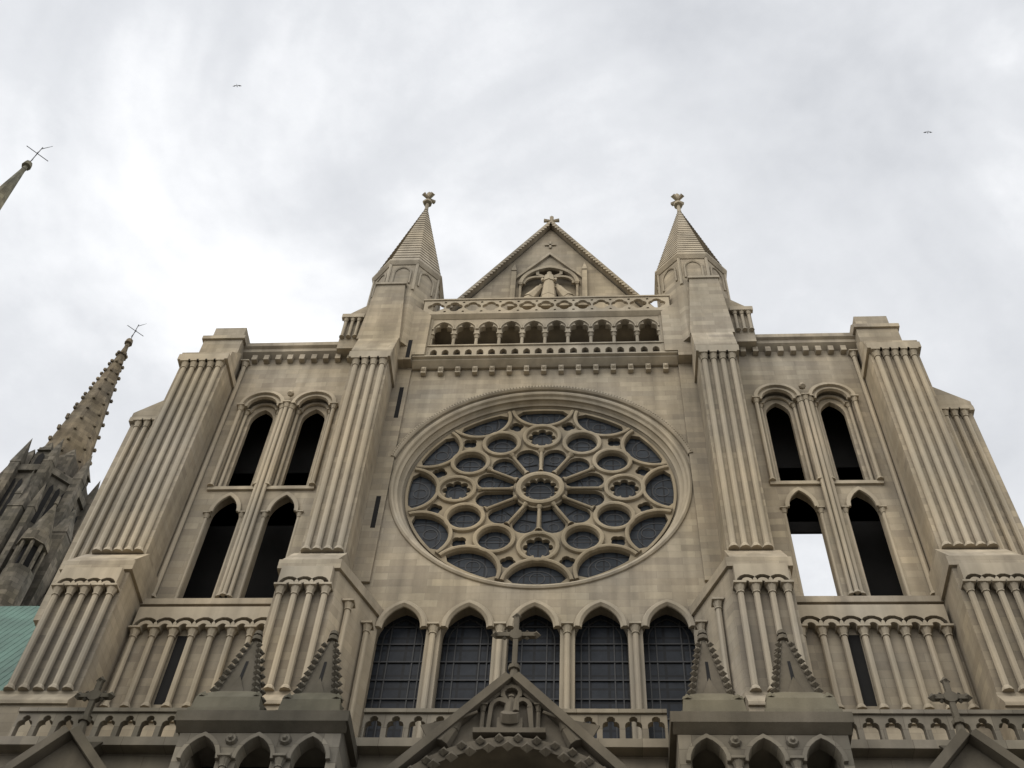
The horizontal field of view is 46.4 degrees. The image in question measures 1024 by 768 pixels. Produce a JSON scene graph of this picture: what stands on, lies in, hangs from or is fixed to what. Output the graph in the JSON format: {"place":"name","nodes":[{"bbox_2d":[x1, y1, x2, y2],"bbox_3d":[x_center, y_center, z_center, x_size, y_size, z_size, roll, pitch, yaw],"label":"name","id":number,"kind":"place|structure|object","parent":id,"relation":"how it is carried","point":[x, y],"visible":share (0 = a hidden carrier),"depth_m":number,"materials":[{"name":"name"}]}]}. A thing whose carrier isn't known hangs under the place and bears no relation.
{"place":"outdoors","nodes":[
{"label":"outdoors","id":0,"kind":"place"},
{"bbox_2d":[0,438,100,605],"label":"tower","id":1,"kind":"structure","parent":0,"point":[50,534],"depth_m":126.33,"materials":[{"name":"stone"}]},
{"bbox_2d":[0,453,85,596],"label":"tower openings","id":2,"kind":"object","parent":1,"relation":"attached to","point":[33,550],"visible":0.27,"depth_m":131.05,"materials":[{"name":"black"}]},
{"bbox_2d":[31,338,132,471],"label":"spire","id":3,"kind":"structure","parent":1,"relation":"on","point":[78,429],"depth_m":147.75,"materials":[{"name":"stone"}]},
{"bbox_2d":[370,340,412,527],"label":"slit windows","id":4,"kind":"structure","parent":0,"point":[378,498],"depth_m":50.27,"materials":[{"name":"black"}]},
{"bbox_2d":[0,0,1023,595],"label":"sky","id":5,"kind":"structure","parent":0,"point":[177,200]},
{"bbox_2d":[435,350,657,354],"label":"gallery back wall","id":6,"kind":"structure","parent":0,"point":[548,352],"depth_m":55.44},
{"label":"ground","id":7,"kind":"structure","parent":0,"visible":0},
{"bbox_2d":[0,160,31,209],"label":"spire","id":8,"kind":"structure","parent":7,"relation":"on","point":[7,187],"depth_m":133.12,"materials":[{"name":"stone"}]},
{"bbox_2d":[27,146,143,338],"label":"spire iron crosses","id":9,"kind":"object","parent":8,"relation":"on","point":[47,160],"visible":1,"depth_m":141.56,"materials":[{"name":"black metal"}]},
{"bbox_2d":[0,328,396,736],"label":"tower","id":10,"kind":"structure","parent":7,"relation":"on","point":[297,368],"depth_m":42.86,"materials":[{"name":"stone"}]},
{"bbox_2d":[3,350,395,719],"bbox_3d":[-10.433,4.753,45.157,12.258,20.800,4.450,-1,-55,4],"label":"facade tower carving","id":11,"kind":"object","parent":10,"relation":"attached to","point":[97,582],"visible":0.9,"depth_m":42.99,"materials":[{"name":"stone"}]},
{"bbox_2d":[153,413,324,704],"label":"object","id":12,"kind":"structure","parent":10,"relation":"on","point":[273,549],"depth_m":47.59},
{"bbox_2d":[336,265,438,583],"bbox_3d":[-5.992,1.221,51.187,4.050,21.300,3.970,-1,-55,4],"label":"facade turret masonry","id":13,"kind":"object","parent":10,"relation":"on","point":[397,318],"visible":0.66,"depth_m":53.39,"materials":[{"name":"stone"}]},
{"bbox_2d":[339,192,443,338],"bbox_3d":[-5.449,-5.999,61.989,4.160,17.200,3.580,-1,-55,4],"label":"pinnacle","id":14,"kind":"object","parent":13,"relation":"on","point":[416,246],"visible":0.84,"depth_m":59.84,"materials":[{"name":"stone"}]},
{"bbox_2d":[0,707,1023,767],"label":"porch","id":15,"kind":"object","parent":7,"relation":"on","point":[238,750],"visible":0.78,"depth_m":28.29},
{"bbox_2d":[202,661,794,767],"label":"dark porch openings","id":16,"kind":"object","parent":15,"relation":"in","point":[706,665],"visible":0.33,"depth_m":29.17,"materials":[{"name":"black"}]},
{"bbox_2d":[0,613,1023,767],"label":"porch gables","id":17,"kind":"structure","parent":15,"relation":"on","point":[515,718],"depth_m":27.77,"materials":[{"name":"grey stone"}]},
{"bbox_2d":[187,691,842,711],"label":"porch pinnacle plinths","id":18,"kind":"object","parent":15,"relation":"on","point":[774,701],"visible":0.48,"depth_m":28.16,"materials":[{"name":"grey stone"}]},
{"bbox_2d":[358,367,706,737],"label":"facade wall","id":19,"kind":"structure","parent":7,"relation":"on","point":[670,569],"depth_m":42.45,"materials":[{"name":"beige stone"}]},
{"bbox_2d":[365,619,694,738],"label":"window bars","id":20,"kind":"object","parent":19,"relation":"attached to","point":[554,680],"visible":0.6,"depth_m":39.65,"materials":[{"name":"black metal"}]},
{"bbox_2d":[375,599,694,738],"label":"window arches","id":21,"kind":"structure","parent":19,"relation":"attached to","point":[567,668],"depth_m":39.48,"materials":[{"name":"stone"}]},
{"bbox_2d":[365,615,694,738],"bbox_3d":[0.610,10.816,37.499,10.960,10.080,0.040,-1,-55,4],"label":"window glass","id":22,"kind":"object","parent":21,"relation":"in","point":[598,690],"visible":0.2,"depth_m":39.58,"materials":[{"name":"grey glass"}]},
{"bbox_2d":[389,385,692,589],"bbox_3d":[1.097,3.892,46.662,12.090,12.100,1.020,-1,-55,4],"label":"rose window frame","id":23,"kind":"object","parent":19,"relation":"attached to","point":[427,439],"visible":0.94,"depth_m":49.01,"materials":[{"name":"beige stone"}]},
{"bbox_2d":[405,409,676,584],"bbox_3d":[1.098,4.131,46.610,10.560,10.560,0.410,-1,-55,4],"label":"rose window tracery","id":24,"kind":"object","parent":23,"relation":"in","point":[514,551],"visible":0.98,"depth_m":46.30,"materials":[{"name":"beige stone"}]},
{"bbox_2d":[408,414,672,583],"bbox_3d":[1.105,4.245,46.691,10.260,10.260,0.040,-1,-55,4],"label":"rose window leading","id":25,"kind":"object","parent":24,"relation":"in","point":[551,492],"visible":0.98,"depth_m":46.22,"materials":[{"name":"grey metal"}]},
{"bbox_2d":[408,414,673,583],"bbox_3d":[1.105,4.257,46.699,10.900,10.900,0.001,-1,-55,4],"label":"rose window glass","id":26,"kind":"object","parent":24,"relation":"attached to","point":[527,516],"visible":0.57,"depth_m":46.30,"materials":[{"name":"black glass"}]},
{"bbox_2d":[412,351,677,376],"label":"cornice","id":27,"kind":"structure","parent":19,"relation":"attached to","point":[543,362],"depth_m":52.47,"materials":[{"name":"beige stone"}]},
{"bbox_2d":[423,294,669,354],"bbox_3d":[1.547,-2.144,55.039,11.900,4.690,1.580,-1,-55,4],"label":"arcaded gallery","id":28,"kind":"object","parent":19,"relation":"on","point":[518,329],"visible":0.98,"depth_m":55.31,"materials":[{"name":"stone"}]},
{"bbox_2d":[447,216,653,310],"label":"gable","id":29,"kind":"structure","parent":28,"relation":"on","point":[572,265],"depth_m":61.69,"materials":[{"name":"stone"}]},
{"bbox_2d":[524,271,572,296],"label":"facade gable statues","id":30,"kind":"object","parent":29,"relation":"in","point":[548,287],"visible":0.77,"depth_m":60.18,"materials":[{"name":"beige stone"}]},
{"bbox_2d":[688,316,1023,739],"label":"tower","id":31,"kind":"structure","parent":7,"relation":"on","point":[809,360],"depth_m":41.93,"materials":[{"name":"stone"}]},
{"bbox_2d":[659,259,756,581],"bbox_3d":[8.626,1.000,50.243,4.050,21.300,3.970,-1,-55,4],"label":"facade turret masonry","id":32,"kind":"object","parent":31,"relation":"on","point":[696,311],"visible":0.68,"depth_m":52.48,"materials":[{"name":"stone"}]},
{"bbox_2d":[654,193,754,331],"bbox_3d":[9.237,-5.932,60.632,4.160,16.200,3.580,-1,-55,4],"label":"pinnacle","id":33,"kind":"object","parent":32,"relation":"attached to","point":[685,240],"visible":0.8,"depth_m":58.70,"materials":[{"name":"stone"}]},
{"bbox_2d":[766,406,902,705],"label":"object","id":34,"kind":"structure","parent":31,"relation":"attached to","point":[882,579],"depth_m":46.75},
{"bbox_2d":[694,341,1023,709],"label":"facade tower carving","id":35,"kind":"object","parent":31,"relation":"attached to","point":[881,619],"visible":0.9,"depth_m":42.01,"materials":[{"name":"stone"}]},
{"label":"nave walls","id":36,"kind":"object","parent":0,"visible":0},
{"bbox_2d":[0,606,39,690],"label":"roof","id":37,"kind":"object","parent":36,"relation":"on","point":[17,626],"visible":0.02,"depth_m":79.74,"materials":[{"name":"teal metal"}]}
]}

